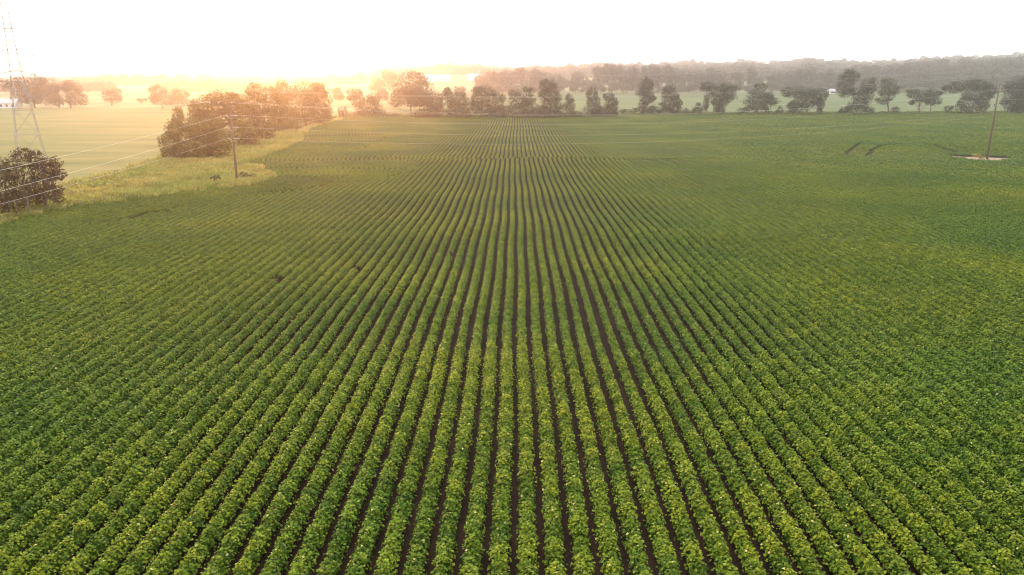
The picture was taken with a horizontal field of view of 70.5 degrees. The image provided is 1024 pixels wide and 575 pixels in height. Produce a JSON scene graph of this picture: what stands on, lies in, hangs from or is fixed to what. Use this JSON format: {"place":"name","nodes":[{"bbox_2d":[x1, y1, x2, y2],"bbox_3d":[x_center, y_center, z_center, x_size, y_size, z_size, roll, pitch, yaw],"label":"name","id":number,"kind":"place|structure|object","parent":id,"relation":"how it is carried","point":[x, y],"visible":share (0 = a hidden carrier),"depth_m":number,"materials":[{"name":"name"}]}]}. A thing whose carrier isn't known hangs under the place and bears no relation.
{"place":"outdoors","nodes":[
{"label":"outdoors","id":0,"kind":"place"},
{"bbox_2d":[0,107,345,193],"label":"pasture","id":1,"kind":"structure","parent":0,"point":[64,131],"depth_m":218.89,"materials":[{"name":"plant"}]},
{"bbox_2d":[0,96,22,107],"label":"farmhouse","id":2,"kind":"object","parent":1,"relation":"on","point":[6,103],"visible":0.83,"depth_m":404.19,"materials":[{"name":"paint"}]},
{"bbox_2d":[0,0,46,160],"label":"lattice tower","id":3,"kind":"structure","parent":1,"relation":"on","point":[10,71],"depth_m":144.11,"materials":[{"name":"metal"}]},
{"bbox_2d":[0,73,61,107],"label":"tree","id":4,"kind":"object","parent":1,"relation":"on","point":[37,91],"visible":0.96,"depth_m":407.30,"materials":[{"name":"green plant"}]},
{"bbox_2d":[8,147,68,205],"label":"vine draped tree","id":5,"kind":"object","parent":1,"relation":"on","point":[50,172],"visible":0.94,"depth_m":91.41,"materials":[{"name":"green plant"}]},
{"bbox_2d":[49,92,65,107],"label":"tree","id":6,"kind":"object","parent":1,"relation":"on","point":[62,100],"visible":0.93,"depth_m":408.94,"materials":[{"name":"green plant"}]},
{"bbox_2d":[56,79,87,107],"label":"tree","id":7,"kind":"object","parent":1,"relation":"on","point":[67,88],"visible":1,"depth_m":407.61,"materials":[{"name":"green plant"}]},
{"bbox_2d":[145,83,175,107],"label":"tree","id":8,"kind":"object","parent":1,"relation":"on","point":[155,98],"visible":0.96,"depth_m":401.19,"materials":[{"name":"green plant"}]},
{"bbox_2d":[0,117,343,222],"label":"rough grass","id":9,"kind":"structure","parent":1,"relation":"on","point":[165,175],"depth_m":119.92,"materials":[{"name":"plant"}]},
{"bbox_2d":[167,106,187,139],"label":"conical tree","id":10,"kind":"object","parent":1,"relation":"on","point":[180,116],"visible":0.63,"depth_m":169.63,"materials":[{"name":"green plant"}]},
{"bbox_2d":[166,88,190,107],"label":"tree","id":11,"kind":"object","parent":1,"relation":"on","point":[180,97],"visible":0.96,"depth_m":402.42,"materials":[{"name":"green plant"}]},
{"bbox_2d":[156,116,213,157],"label":"broadleaf tree","id":12,"kind":"object","parent":1,"relation":"on","point":[192,134],"visible":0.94,"depth_m":147.50,"materials":[{"name":"green plant"}]},
{"bbox_2d":[193,115,234,156],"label":"broadleaf tree","id":13,"kind":"object","parent":1,"relation":"on","point":[215,140],"visible":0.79,"depth_m":150.99,"materials":[{"name":"green plant"}]},
{"bbox_2d":[185,88,252,139],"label":"broadleaf tree","id":14,"kind":"object","parent":1,"relation":"on","point":[200,113],"visible":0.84,"depth_m":181.49,"materials":[{"name":"green plant"}]},
{"bbox_2d":[207,102,238,177],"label":"utility pole","id":15,"kind":"object","parent":1,"relation":"on","point":[234,152],"visible":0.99,"depth_m":114.33,"materials":[{"name":"brown wood"}]},
{"bbox_2d":[226,125,275,145],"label":"broadleaf tree","id":16,"kind":"object","parent":1,"relation":"on","point":[251,134],"visible":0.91,"depth_m":176.02,"materials":[{"name":"green plant"}]},
{"bbox_2d":[237,82,289,134],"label":"broadleaf tree","id":17,"kind":"object","parent":1,"relation":"on","point":[254,107],"visible":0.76,"depth_m":199.87,"materials":[{"name":"green plant"}]},
{"bbox_2d":[270,116,305,131],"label":"broadleaf tree","id":18,"kind":"object","parent":1,"relation":"on","point":[289,124],"visible":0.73,"depth_m":219.48,"materials":[{"name":"green plant"}]},
{"bbox_2d":[263,80,334,125],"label":"broadleaf tree","id":19,"kind":"object","parent":1,"relation":"on","point":[307,97],"visible":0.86,"depth_m":253.38,"materials":[{"name":"green plant"}]},
{"bbox_2d":[337,106,352,116],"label":"bush","id":20,"kind":"object","parent":1,"relation":"on","point":[341,113],"visible":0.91,"depth_m":304.01,"materials":[{"name":"green plant"}]},
{"bbox_2d":[0,71,861,114],"bbox_3d":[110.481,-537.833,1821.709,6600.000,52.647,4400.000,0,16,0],"label":"ground","id":21,"kind":"structure","parent":0,"point":[131,93],"depth_m":702.08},
{"bbox_2d":[0,156,32,213],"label":"vine draped tree","id":22,"kind":"object","parent":21,"relation":"on","point":[15,193],"visible":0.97,"depth_m":87.60,"materials":[{"name":"green plant"}]},
{"bbox_2d":[101,88,124,104],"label":"tree","id":23,"kind":"object","parent":21,"relation":"on","point":[117,96],"visible":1,"depth_m":447.44,"materials":[{"name":"green plant"}]},
{"bbox_2d":[330,85,344,104],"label":"woodland tree","id":24,"kind":"object","parent":21,"relation":"on","point":[341,96],"visible":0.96,"depth_m":454.56,"materials":[{"name":"green plant"}]},
{"bbox_2d":[347,88,387,115],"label":"vine covered tree","id":25,"kind":"object","parent":21,"relation":"on","point":[360,104],"visible":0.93,"depth_m":306.43,"materials":[{"name":"green plant"}]},
{"bbox_2d":[367,75,383,93],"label":"woodland tree","id":26,"kind":"object","parent":21,"relation":"on","point":[378,83],"visible":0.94,"depth_m":616.11,"materials":[{"name":"green plant"}]},
{"bbox_2d":[376,88,388,101],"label":"woodland tree","id":27,"kind":"object","parent":21,"relation":"on","point":[384,94],"visible":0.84,"depth_m":434.68,"materials":[{"name":"green plant"}]},
{"bbox_2d":[380,69,397,95],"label":"woodland tree","id":28,"kind":"object","parent":21,"relation":"on","point":[390,78],"visible":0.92,"depth_m":632.94,"materials":[{"name":"green plant"}]},
{"bbox_2d":[402,84,444,117],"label":"vine covered tree","id":29,"kind":"object","parent":21,"relation":"on","point":[426,101],"visible":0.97,"depth_m":302.35,"materials":[{"name":"green plant"}]},
{"bbox_2d":[425,75,449,80],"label":"warehouse","id":30,"kind":"structure","parent":21,"relation":"on","point":[439,77],"depth_m":1048.15,"materials":[{"name":"white metal"}]},
{"bbox_2d":[442,87,470,117],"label":"vine covered tree","id":31,"kind":"object","parent":21,"relation":"on","point":[455,107],"visible":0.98,"depth_m":302.71,"materials":[{"name":"green plant"}]},
{"bbox_2d":[0,113,1023,574],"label":"crop plants","id":32,"kind":"object","parent":21,"relation":"on","point":[876,195],"visible":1,"depth_m":44.63,"materials":[{"name":"green plant"}]},
{"bbox_2d":[0,51,1023,92],"bbox_3d":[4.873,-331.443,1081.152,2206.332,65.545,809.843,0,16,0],"label":"distant woodland","id":33,"kind":"object","parent":21,"relation":"on","point":[204,82],"visible":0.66,"depth_m":1051.45,"materials":[{"name":"green plant"}]},
{"bbox_2d":[580,86,604,115],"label":"vine covered tree","id":34,"kind":"object","parent":21,"relation":"on","point":[596,109],"visible":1,"depth_m":310.42,"materials":[{"name":"green plant"}]},
{"bbox_2d":[658,83,682,113],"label":"vine covered tree","id":35,"kind":"object","parent":21,"relation":"on","point":[674,103],"visible":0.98,"depth_m":327.30,"materials":[{"name":"green plant"}]},
{"bbox_2d":[699,82,739,112],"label":"vine covered tree","id":36,"kind":"object","parent":21,"relation":"on","point":[719,98],"visible":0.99,"depth_m":326.51,"materials":[{"name":"green plant"}]},
{"bbox_2d":[741,83,780,113],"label":"vine covered tree","id":37,"kind":"object","parent":21,"relation":"on","point":[765,98],"visible":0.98,"depth_m":327.45,"materials":[{"name":"green plant"}]},
{"bbox_2d":[847,64,867,70],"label":"woodland tree","id":38,"kind":"object","parent":21,"relation":"on","point":[853,67],"visible":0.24,"depth_m":773.21,"materials":[{"name":"green plant"}]},
{"bbox_2d":[836,68,879,112],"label":"vine covered tree","id":39,"kind":"object","parent":21,"relation":"on","point":[853,93],"visible":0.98,"depth_m":326.21,"materials":[{"name":"green plant"}]},
{"bbox_2d":[860,64,880,70],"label":"woodland tree","id":40,"kind":"object","parent":21,"relation":"on","point":[876,67],"visible":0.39,"depth_m":768.46,"materials":[{"name":"green plant"}]},
{"bbox_2d":[901,60,923,68],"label":"woodland tree","id":41,"kind":"object","parent":21,"relation":"on","point":[906,64],"visible":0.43,"depth_m":771.23,"materials":[{"name":"green plant"}]},
{"bbox_2d":[905,87,943,112],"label":"spreading tree","id":42,"kind":"object","parent":21,"relation":"on","point":[931,96],"visible":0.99,"depth_m":331.88,"materials":[{"name":"green plant"}]},
{"bbox_2d":[927,58,948,70],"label":"woodland tree","id":43,"kind":"object","parent":21,"relation":"on","point":[936,63],"visible":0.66,"depth_m":770.61,"materials":[{"name":"green plant"}]},
{"bbox_2d":[957,58,976,66],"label":"woodland tree","id":44,"kind":"object","parent":21,"relation":"on","point":[964,62],"visible":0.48,"depth_m":767.77,"materials":[{"name":"green plant"}]},
{"bbox_2d":[0,118,1023,574],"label":"field soil","id":45,"kind":"structure","parent":0,"point":[514,522],"depth_m":37.97,"materials":[{"name":"soil"}]},
{"bbox_2d":[428,102,445,116],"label":"bush","id":46,"kind":"object","parent":45,"relation":"on","point":[439,112],"visible":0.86,"depth_m":303.08,"materials":[{"name":"green plant"}]},
{"bbox_2d":[463,101,476,117],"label":"bush","id":47,"kind":"object","parent":45,"relation":"on","point":[472,104],"visible":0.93,"depth_m":303.71,"materials":[{"name":"green plant"}]},
{"bbox_2d":[470,85,506,116],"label":"vine covered tree","id":48,"kind":"object","parent":45,"relation":"on","point":[478,90],"visible":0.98,"depth_m":302.78,"materials":[{"name":"green plant"}]},
{"bbox_2d":[493,104,511,117],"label":"bush","id":49,"kind":"object","parent":45,"relation":"on","point":[503,115],"visible":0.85,"depth_m":304.17,"materials":[{"name":"green plant"}]},
{"bbox_2d":[502,86,540,117],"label":"vine covered tree","id":50,"kind":"object","parent":45,"relation":"on","point":[521,104],"visible":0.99,"depth_m":301.30,"materials":[{"name":"green plant"}]},
{"bbox_2d":[529,103,544,117],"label":"bush","id":51,"kind":"object","parent":45,"relation":"on","point":[538,108],"visible":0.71,"depth_m":303.72,"materials":[{"name":"green plant"}]},
{"bbox_2d":[537,79,564,117],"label":"vine covered tree","id":52,"kind":"object","parent":45,"relation":"on","point":[551,102],"visible":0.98,"depth_m":301.57,"materials":[{"name":"green plant"}]},
{"bbox_2d":[562,93,576,116],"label":"vine covered tree","id":53,"kind":"object","parent":45,"relation":"on","point":[569,103],"visible":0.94,"depth_m":307.08,"materials":[{"name":"green plant"}]},
{"bbox_2d":[602,91,619,116],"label":"vine covered tree","id":54,"kind":"object","parent":45,"relation":"on","point":[608,106],"visible":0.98,"depth_m":310.27,"materials":[{"name":"green plant"}]},
{"bbox_2d":[330,110,1023,118],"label":"weedy margin","id":55,"kind":"object","parent":45,"relation":"on","point":[747,113],"visible":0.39,"depth_m":325.50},
{"bbox_2d":[952,156,1009,160],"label":"bare earth patch","id":56,"kind":"object","parent":45,"relation":"on","point":[991,159],"visible":0.22,"depth_m":153.57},
{"bbox_2d":[986,84,1003,158],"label":"utility pole","id":57,"kind":"object","parent":56,"relation":"on","point":[991,132],"visible":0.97,"depth_m":149.89,"materials":[{"name":"brown wood"}]},
{"bbox_2d":[245,90,997,114],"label":"power line","id":58,"kind":"object","parent":57,"relation":"attached to","point":[619,114],"visible":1,"depth_m":129.26,"materials":[{"name":"metal"}]},
{"bbox_2d":[0,0,1023,77],"label":"sky","id":59,"kind":"structure","parent":0,"point":[306,37],"materials":[{"name":"white"}]},
{"bbox_2d":[352,82,1021,114],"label":"meadow","id":60,"kind":"structure","parent":0,"point":[629,100],"depth_m":490.32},
{"bbox_2d":[387,70,435,110],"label":"round tree","id":61,"kind":"object","parent":60,"relation":"on","point":[399,92],"visible":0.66,"depth_m":359.40,"materials":[{"name":"green plant"}]},
{"bbox_2d":[473,72,485,87],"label":"woodland tree","id":62,"kind":"object","parent":60,"relation":"on","point":[477,81],"visible":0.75,"depth_m":700.42,"materials":[{"name":"green plant"}]},
{"bbox_2d":[481,71,499,85],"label":"woodland tree","id":63,"kind":"object","parent":60,"relation":"on","point":[495,76],"visible":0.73,"depth_m":697.03,"materials":[{"name":"green plant"}]},
{"bbox_2d":[485,80,498,91],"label":"woodland tree","id":64,"kind":"object","parent":60,"relation":"on","point":[488,83],"visible":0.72,"depth_m":658.65,"materials":[{"name":"green plant"}]},
{"bbox_2d":[496,67,515,91],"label":"woodland tree","id":65,"kind":"object","parent":60,"relation":"on","point":[503,79],"visible":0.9,"depth_m":691.45,"materials":[{"name":"green plant"}]},
{"bbox_2d":[509,66,527,84],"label":"woodland tree","id":66,"kind":"object","parent":60,"relation":"on","point":[519,75],"visible":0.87,"depth_m":693.54,"materials":[{"name":"green plant"}]},
{"bbox_2d":[522,67,543,93],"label":"woodland tree","id":67,"kind":"object","parent":60,"relation":"on","point":[535,79],"visible":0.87,"depth_m":677.14,"materials":[{"name":"green plant"}]},
{"bbox_2d":[536,71,555,82],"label":"woodland tree","id":68,"kind":"object","parent":60,"relation":"on","point":[545,76],"visible":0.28,"depth_m":702.72,"materials":[{"name":"green plant"}]},
{"bbox_2d":[550,72,566,90],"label":"woodland tree","id":69,"kind":"object","parent":60,"relation":"on","point":[561,79],"visible":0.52,"depth_m":681.27,"materials":[{"name":"green plant"}]},
{"bbox_2d":[569,80,580,93],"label":"woodland tree","id":70,"kind":"object","parent":60,"relation":"on","point":[574,86],"visible":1,"depth_m":671.00,"materials":[{"name":"green plant"}]},
{"bbox_2d":[570,71,589,91],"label":"woodland tree","id":71,"kind":"object","parent":60,"relation":"on","point":[577,76],"visible":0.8,"depth_m":708.63,"materials":[{"name":"green plant"}]},
{"bbox_2d":[594,84,606,91],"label":"woodland tree","id":72,"kind":"object","parent":60,"relation":"on","point":[599,87],"visible":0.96,"depth_m":667.05,"materials":[{"name":"green plant"}]},
{"bbox_2d":[592,66,611,92],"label":"woodland tree","id":73,"kind":"object","parent":60,"relation":"on","point":[600,71],"visible":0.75,"depth_m":690.34,"materials":[{"name":"green plant"}]},
{"bbox_2d":[602,62,623,91],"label":"woodland tree","id":74,"kind":"object","parent":60,"relation":"on","point":[615,73],"visible":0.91,"depth_m":678.42,"materials":[{"name":"green plant"}]},
{"bbox_2d":[616,65,631,92],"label":"woodland tree","id":75,"kind":"object","parent":60,"relation":"on","point":[622,78],"visible":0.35,"depth_m":695.43,"materials":[{"name":"green plant"}]},
{"bbox_2d":[628,81,640,93],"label":"woodland tree","id":76,"kind":"object","parent":60,"relation":"on","point":[633,85],"visible":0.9,"depth_m":659.52,"materials":[{"name":"green plant"}]},
{"bbox_2d":[625,62,646,92],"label":"woodland tree","id":77,"kind":"object","parent":60,"relation":"on","point":[635,72],"visible":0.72,"depth_m":688.31,"materials":[{"name":"green plant"}]},
{"bbox_2d":[635,75,656,113],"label":"vine covered tree","id":78,"kind":"object","parent":60,"relation":"on","point":[650,97],"visible":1,"depth_m":326.79,"materials":[{"name":"green plant"}]},
{"bbox_2d":[641,62,663,93],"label":"woodland tree","id":79,"kind":"object","parent":60,"relation":"on","point":[659,78],"visible":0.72,"depth_m":679.17,"materials":[{"name":"green plant"}]},
{"bbox_2d":[648,105,665,112],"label":"bush","id":80,"kind":"object","parent":60,"relation":"on","point":[658,110],"visible":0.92,"depth_m":328.71,"materials":[{"name":"green plant"}]},
{"bbox_2d":[651,64,674,84],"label":"woodland tree","id":81,"kind":"object","parent":60,"relation":"on","point":[664,69],"visible":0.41,"depth_m":708.16,"materials":[{"name":"green plant"}]},
{"bbox_2d":[664,66,683,85],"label":"woodland tree","id":82,"kind":"object","parent":60,"relation":"on","point":[672,74],"visible":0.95,"depth_m":687.67,"materials":[{"name":"green plant"}]},
{"bbox_2d":[677,70,692,92],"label":"woodland tree","id":83,"kind":"object","parent":60,"relation":"on","point":[686,79],"visible":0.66,"depth_m":696.96,"materials":[{"name":"green plant"}]},
{"bbox_2d":[687,83,700,90],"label":"woodland tree","id":84,"kind":"object","parent":60,"relation":"on","point":[695,86],"visible":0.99,"depth_m":658.06,"materials":[{"name":"green plant"}]},
{"bbox_2d":[690,102,704,113],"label":"bush","id":85,"kind":"object","parent":60,"relation":"on","point":[696,109],"visible":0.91,"depth_m":328.24,"materials":[{"name":"green plant"}]},
{"bbox_2d":[688,70,707,92],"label":"woodland tree","id":86,"kind":"object","parent":60,"relation":"on","point":[700,76],"visible":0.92,"depth_m":696.22,"materials":[{"name":"green plant"}]},
{"bbox_2d":[704,66,718,84],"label":"woodland tree","id":87,"kind":"object","parent":60,"relation":"on","point":[710,78],"visible":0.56,"depth_m":702.94,"materials":[{"name":"green plant"}]},
{"bbox_2d":[712,68,731,82],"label":"woodland tree","id":88,"kind":"object","parent":60,"relation":"on","point":[719,76],"visible":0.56,"depth_m":693.96,"materials":[{"name":"green plant"}]},
{"bbox_2d":[730,70,744,92],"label":"woodland tree","id":89,"kind":"object","parent":60,"relation":"on","point":[739,76],"visible":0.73,"depth_m":704.61,"materials":[{"name":"green plant"}]},
{"bbox_2d":[733,80,743,93],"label":"woodland tree","id":90,"kind":"object","parent":60,"relation":"on","point":[739,84],"visible":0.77,"depth_m":661.83,"materials":[{"name":"green plant"}]},
{"bbox_2d":[745,67,756,84],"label":"woodland tree","id":91,"kind":"object","parent":60,"relation":"on","point":[751,74],"visible":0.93,"depth_m":709.10,"materials":[{"name":"green plant"}]},
{"bbox_2d":[766,74,781,91],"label":"woodland tree","id":92,"kind":"object","parent":60,"relation":"on","point":[774,78],"visible":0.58,"depth_m":693.95,"materials":[{"name":"green plant"}]},
{"bbox_2d":[774,70,790,91],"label":"woodland tree","id":93,"kind":"object","parent":60,"relation":"on","point":[784,76],"visible":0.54,"depth_m":702.34,"materials":[{"name":"green plant"}]},
{"bbox_2d":[780,86,828,113],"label":"vine covered tree","id":94,"kind":"object","parent":60,"relation":"on","point":[818,99],"visible":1,"depth_m":327.19,"materials":[{"name":"green plant"}]},
{"bbox_2d":[795,64,816,86],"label":"woodland tree","id":95,"kind":"object","parent":60,"relation":"on","point":[803,75],"visible":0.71,"depth_m":696.47,"materials":[{"name":"green plant"}]},
{"bbox_2d":[821,68,836,82],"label":"woodland tree","id":96,"kind":"object","parent":60,"relation":"on","point":[830,73],"visible":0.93,"depth_m":674.31,"materials":[{"name":"green plant"}]},
{"bbox_2d":[824,82,837,90],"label":"woodland tree","id":97,"kind":"object","parent":60,"relation":"on","point":[830,85],"visible":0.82,"depth_m":662.30,"materials":[{"name":"green plant"}]},
{"bbox_2d":[860,67,879,77],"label":"woodland tree","id":98,"kind":"object","parent":60,"relation":"on","point":[869,73],"visible":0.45,"depth_m":742.73,"materials":[{"name":"green plant"}]},
{"bbox_2d":[867,74,882,89],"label":"woodland tree","id":99,"kind":"object","parent":60,"relation":"on","point":[879,77],"visible":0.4,"depth_m":685.50,"materials":[{"name":"green plant"}]},
{"bbox_2d":[875,77,900,112],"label":"vine covered tree","id":100,"kind":"object","parent":60,"relation":"on","point":[888,87],"visible":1,"depth_m":330.39,"materials":[{"name":"green plant"}]},
{"bbox_2d":[895,66,914,74],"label":"woodland tree","id":101,"kind":"object","parent":60,"relation":"on","point":[900,71],"visible":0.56,"depth_m":727.84,"materials":[{"name":"green plant"}]},
{"bbox_2d":[932,76,953,90],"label":"woodland tree","id":102,"kind":"object","parent":60,"relation":"on","point":[944,79],"visible":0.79,"depth_m":657.66,"materials":[{"name":"green plant"}]},
{"bbox_2d":[940,77,997,113],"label":"spreading tree","id":103,"kind":"object","parent":60,"relation":"on","point":[987,87],"visible":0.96,"depth_m":330.81,"materials":[{"name":"green plant"}]},
{"bbox_2d":[966,75,990,90],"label":"woodland tree","id":104,"kind":"object","parent":60,"relation":"on","point":[978,76],"visible":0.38,"depth_m":653.24,"materials":[{"name":"green plant"}]},
{"bbox_2d":[983,74,1006,87],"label":"woodland tree","id":105,"kind":"object","parent":60,"relation":"on","point":[997,79],"visible":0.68,"depth_m":653.37,"materials":[{"name":"green plant"}]},
{"bbox_2d":[998,60,1022,72],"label":"woodland tree","id":106,"kind":"object","parent":60,"relation":"on","point":[1011,63],"visible":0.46,"depth_m":727.98,"materials":[{"name":"green plant"}]},
{"bbox_2d":[999,75,1023,112],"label":"spreading tree","id":107,"kind":"object","parent":60,"relation":"on","point":[1017,104],"visible":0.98,"depth_m":335.45,"materials":[{"name":"green plant"}]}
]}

